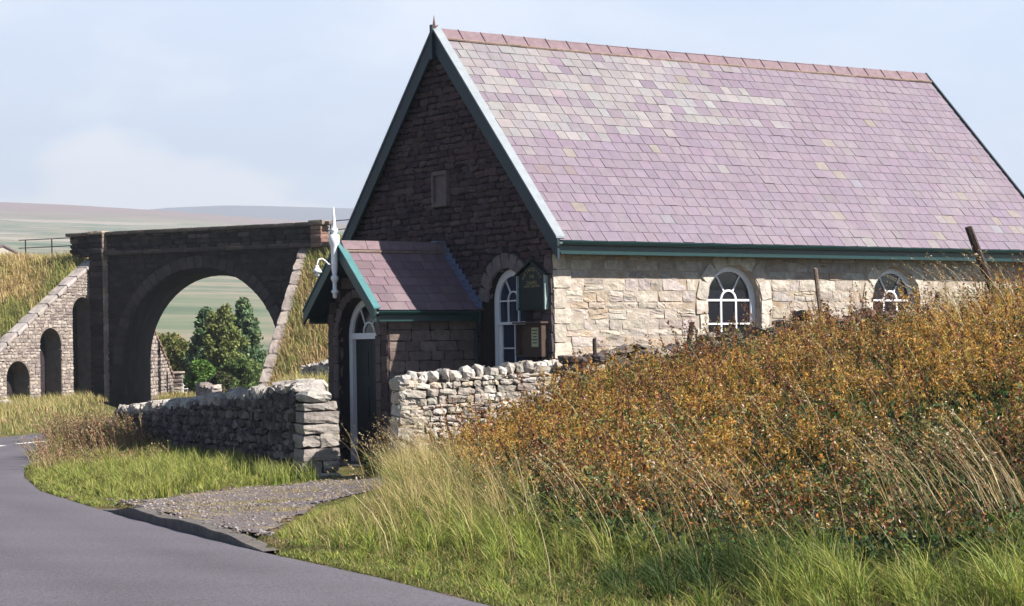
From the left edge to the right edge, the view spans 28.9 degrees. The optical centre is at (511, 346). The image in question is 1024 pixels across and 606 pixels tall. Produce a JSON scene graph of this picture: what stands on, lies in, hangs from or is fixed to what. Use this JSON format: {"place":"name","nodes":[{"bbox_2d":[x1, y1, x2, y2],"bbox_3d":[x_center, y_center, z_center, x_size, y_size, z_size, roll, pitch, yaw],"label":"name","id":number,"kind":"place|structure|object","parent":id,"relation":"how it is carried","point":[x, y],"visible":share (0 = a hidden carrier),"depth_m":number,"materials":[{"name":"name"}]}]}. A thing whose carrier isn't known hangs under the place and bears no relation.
{"place":"outdoors","nodes":[
{"label":"outdoors","id":0,"kind":"place"},
{"bbox_2d":[0,258,88,336],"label":"embankment","id":1,"kind":"structure","parent":0,"point":[12,275],"depth_m":82.30,"materials":[{"name":"green plant"}]},
{"bbox_2d":[19,237,70,254],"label":"railing","id":2,"kind":"object","parent":1,"relation":"on","point":[51,246],"visible":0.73,"depth_m":85.42,"materials":[{"name":"metal"}]},
{"bbox_2d":[0,202,346,359],"bbox_3d":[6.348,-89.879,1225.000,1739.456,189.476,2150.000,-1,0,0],"label":"fell","id":3,"kind":"structure","parent":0,"point":[21,221],"depth_m":1514.50,"materials":[{"name":"green plant"}]},
{"bbox_2d":[0,244,20,255],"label":"cottage","id":4,"kind":"structure","parent":3,"relation":"on","point":[4,248],"depth_m":148.21,"materials":[{"name":"tile"}]},
{"bbox_2d":[24,434,338,505],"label":"verge grass","id":5,"kind":"structure","parent":0,"point":[184,469],"depth_m":28.64,"materials":[{"name":"green plant"}]},
{"bbox_2d":[0,418,488,605],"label":"road","id":6,"kind":"structure","parent":0,"point":[56,551],"depth_m":14.90,"materials":[{"name":"grey asphalt"}]},
{"bbox_2d":[105,475,385,535],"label":"driveway","id":7,"kind":"structure","parent":0,"point":[257,518],"depth_m":22.60,"materials":[{"name":"grey gravel"}]},
{"bbox_2d":[149,205,353,223],"bbox_3d":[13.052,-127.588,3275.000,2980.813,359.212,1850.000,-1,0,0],"label":"fell","id":8,"kind":"structure","parent":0,"point":[294,213],"depth_m":4098.24,"materials":[{"name":"grey"}]},
{"bbox_2d":[278,246,330,377],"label":"embankment","id":9,"kind":"structure","parent":0,"point":[307,334],"depth_m":72.74,"materials":[{"name":"green plant"}]},
{"bbox_2d":[0,233,342,385],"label":"embankment grass","id":10,"kind":"structure","parent":9,"relation":"on","point":[300,299],"depth_m":77.87,"materials":[{"name":"plant"}]},
{"bbox_2d":[328,219,348,234],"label":"railing","id":11,"kind":"object","parent":9,"relation":"on","point":[338,229],"visible":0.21,"depth_m":78.72,"materials":[{"name":"metal"}]},
{"bbox_2d":[0,344,1023,605],"bbox_3d":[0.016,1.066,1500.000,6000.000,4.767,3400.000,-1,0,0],"label":"ground","id":12,"kind":"structure","parent":0,"point":[286,546],"depth_m":17.37,"materials":[{"name":"green plant"}]},
{"bbox_2d":[12,406,174,469],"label":"seeding grass","id":13,"kind":"structure","parent":12,"relation":"on","point":[71,441],"depth_m":35.96,"materials":[{"name":"beige plant"}]},
{"bbox_2d":[0,365,328,435],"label":"field grass","id":14,"kind":"structure","parent":12,"relation":"on","point":[18,406],"depth_m":66.26,"materials":[{"name":"plant"}]},
{"bbox_2d":[0,220,341,406],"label":"railway bridge","id":15,"kind":"structure","parent":12,"relation":"on","point":[91,323],"depth_m":80.85,"materials":[{"name":"stone"}]},
{"bbox_2d":[157,331,189,390],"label":"bush","id":16,"kind":"object","parent":12,"relation":"on","point":[175,348],"visible":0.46,"depth_m":107.40,"materials":[{"name":"green plant"}]},
{"bbox_2d":[173,371,184,392],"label":"field gate pier","id":17,"kind":"structure","parent":12,"relation":"on","point":[178,386],"depth_m":98.75,"materials":[{"name":"beige stone"}]},
{"bbox_2d":[100,507,278,552],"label":"kerb","id":18,"kind":"structure","parent":12,"relation":"on","point":[209,530],"depth_m":18.49,"materials":[{"name":"concrete"}]},
{"bbox_2d":[184,359,215,392],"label":"bush","id":19,"kind":"object","parent":12,"relation":"on","point":[202,370],"visible":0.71,"depth_m":96.72,"materials":[{"name":"green plant"}]},
{"bbox_2d":[178,306,226,390],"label":"conifer","id":20,"kind":"object","parent":12,"relation":"on","point":[195,350],"visible":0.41,"depth_m":103.62,"materials":[{"name":"green plant"}]},
{"bbox_2d":[195,382,221,395],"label":"field wall","id":21,"kind":"structure","parent":12,"relation":"on","point":[202,388],"depth_m":71.47,"materials":[{"name":"grey stone"}]},
{"bbox_2d":[114,378,327,475],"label":"boundary wall","id":22,"kind":"structure","parent":12,"relation":"on","point":[260,419],"depth_m":33.55,"materials":[{"name":"stone"}]},
{"bbox_2d":[208,371,234,392],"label":"bush","id":23,"kind":"object","parent":12,"relation":"on","point":[223,378],"visible":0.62,"depth_m":94.73,"materials":[{"name":"green plant"}]},
{"bbox_2d":[202,303,250,372],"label":"birch tree","id":24,"kind":"object","parent":12,"relation":"on","point":[219,343],"visible":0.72,"depth_m":99.62,"materials":[{"name":"green plant"}]},
{"bbox_2d":[219,357,263,388],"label":"bush","id":25,"kind":"object","parent":12,"relation":"on","point":[246,372],"visible":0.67,"depth_m":98.39,"materials":[{"name":"green plant"}]},
{"bbox_2d":[229,297,267,381],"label":"conifer","id":26,"kind":"object","parent":12,"relation":"on","point":[246,322],"visible":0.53,"depth_m":105.65,"materials":[{"name":"green plant"}]},
{"bbox_2d":[299,359,328,377],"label":"ruined wall","id":27,"kind":"structure","parent":12,"relation":"on","point":[323,365],"depth_m":65.55,"materials":[{"name":"stone"}]},
{"bbox_2d":[293,389,340,477],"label":"gate pier","id":28,"kind":"structure","parent":12,"relation":"on","point":[315,439],"depth_m":30.40,"materials":[{"name":"stone"}]},
{"bbox_2d":[389,359,557,460],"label":"front wall","id":29,"kind":"structure","parent":12,"relation":"on","point":[413,391],"depth_m":29.73,"materials":[{"name":"stone"}]},
{"bbox_2d":[70,475,1023,605],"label":"cropped grass","id":30,"kind":"structure","parent":12,"relation":"on","point":[443,568],"depth_m":14.15,"materials":[{"name":"green plant"}]},
{"bbox_2d":[302,18,1023,466],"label":"chapel","id":31,"kind":"structure","parent":12,"relation":"on","point":[620,194],"depth_m":34.07,"materials":[{"name":"stone"}]},
{"bbox_2d":[312,258,331,276],"bbox_3d":[-3.126,-1.303,32.773,0.372,0.315,0.169,-1,0,-34],"label":"porch lamp","id":32,"kind":"object","parent":31,"relation":"attached to","point":[317,271],"visible":1,"depth_m":32.70,"materials":[{"name":"white metal"}]},
{"bbox_2d":[349,301,376,460],"bbox_3d":[-2.362,0.571,33.277,0.104,2.870,1.380,-1,0,-34],"label":"doorway","id":33,"kind":"structure","parent":31,"relation":"in","point":[362,325],"depth_m":33.68,"materials":[{"name":"white paint"}]},
{"bbox_2d":[356,339,377,461],"bbox_3d":[-2.329,0.935,33.295,0.060,2.120,1.040,-1,0,-34],"label":"door","id":34,"kind":"structure","parent":31,"relation":"in","point":[365,348],"depth_m":33.43,"materials":[{"name":"paint"}]},
{"bbox_2d":[494,270,525,366],"bbox_3d":[0.046,-0.368,32.655,0.106,1.805,1.040,-1,0,-34],"label":"sash window","id":35,"kind":"structure","parent":31,"relation":"in","point":[506,313],"depth_m":32.86,"materials":[{"name":"white paint"}]},
{"bbox_2d":[512,321,549,356],"bbox_3d":[0.312,-0.114,31.817,0.200,0.560,0.800,-1,0,-34],"label":"notice case","id":36,"kind":"object","parent":31,"relation":"attached to","point":[531,339],"visible":1,"depth_m":31.83,"materials":[{"name":"wood"}]},
{"bbox_2d":[514,260,549,309],"bbox_3d":[0.329,-0.985,31.862,0.120,0.800,0.880,-1,0,-34],"label":"notice board","id":37,"kind":"object","parent":31,"relation":"attached to","point":[532,291],"visible":1,"depth_m":31.85,"materials":[{"name":"paint"}]},
{"bbox_2d":[708,266,754,338],"bbox_3d":[3.664,-0.597,33.768,1.168,1.543,0.093,-1,0,-34],"label":"window","id":38,"kind":"structure","parent":31,"relation":"in","point":[727,289],"depth_m":33.80,"materials":[{"name":"white paint"}]},
{"bbox_2d":[873,268,913,310],"bbox_3d":[6.821,-0.645,35.929,1.168,1.543,0.093,-1,0,-34],"label":"window","id":39,"kind":"structure","parent":31,"relation":"in","point":[897,275],"depth_m":35.96,"materials":[{"name":"white paint"}]},
{"bbox_2d":[319,246,1023,592],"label":"dry grass stalks","id":40,"kind":"object","parent":12,"relation":"on","point":[869,465],"visible":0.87,"depth_m":15.27,"materials":[{"name":"beige plant"}]},
{"bbox_2d":[685,322,694,350],"bbox_3d":[2.749,0.087,31.204,0.258,0.950,0.092,-1,0,0],"label":"leaning post","id":41,"kind":"object","parent":12,"relation":"on","point":[691,330],"visible":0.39,"depth_m":31.16,"materials":[{"name":"brown wood"}]},
{"bbox_2d":[361,253,1023,580],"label":"bank weeds","id":42,"kind":"object","parent":12,"relation":"on","point":[530,423],"visible":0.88,"depth_m":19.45,"materials":[{"name":"orange plant"}]},
{"bbox_2d":[554,304,948,396],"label":"tumbled wall","id":43,"kind":"structure","parent":12,"relation":"on","point":[599,357],"depth_m":30.79,"materials":[{"name":"stone"}]},
{"bbox_2d":[592,338,596,361],"bbox_3d":[1.277,0.274,30.302,0.092,0.817,0.072,-1,0,0],"label":"leaning post","id":44,"kind":"object","parent":43,"relation":"on","point":[594,346],"visible":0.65,"depth_m":30.27,"materials":[{"name":"brown wood"}]},
{"bbox_2d":[813,267,822,321],"bbox_3d":[5.022,-0.641,32.402,0.207,1.293,0.084,-1,0,0],"label":"leaning post","id":45,"kind":"object","parent":12,"relation":"on","point":[816,278],"visible":0.63,"depth_m":32.37,"materials":[{"name":"brown wood"}]},
{"bbox_2d":[965,226,996,294],"bbox_3d":[7.314,-1.030,30.500,0.704,1.653,0.141,-1,0,0],"label":"leaning post","id":46,"kind":"object","parent":12,"relation":"on","point":[973,240],"visible":0.61,"depth_m":30.45,"materials":[{"name":"brown wood"}]},
{"bbox_2d":[0,0,1023,209],"label":"sky","id":47,"kind":"structure","parent":0,"point":[131,104],"materials":[{"name":"blue"}]},
{"bbox_2d":[275,417,1023,605],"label":"verge grass","id":48,"kind":"structure","parent":0,"point":[782,574],"depth_m":13.65,"materials":[{"name":"green plant"}]}
]}

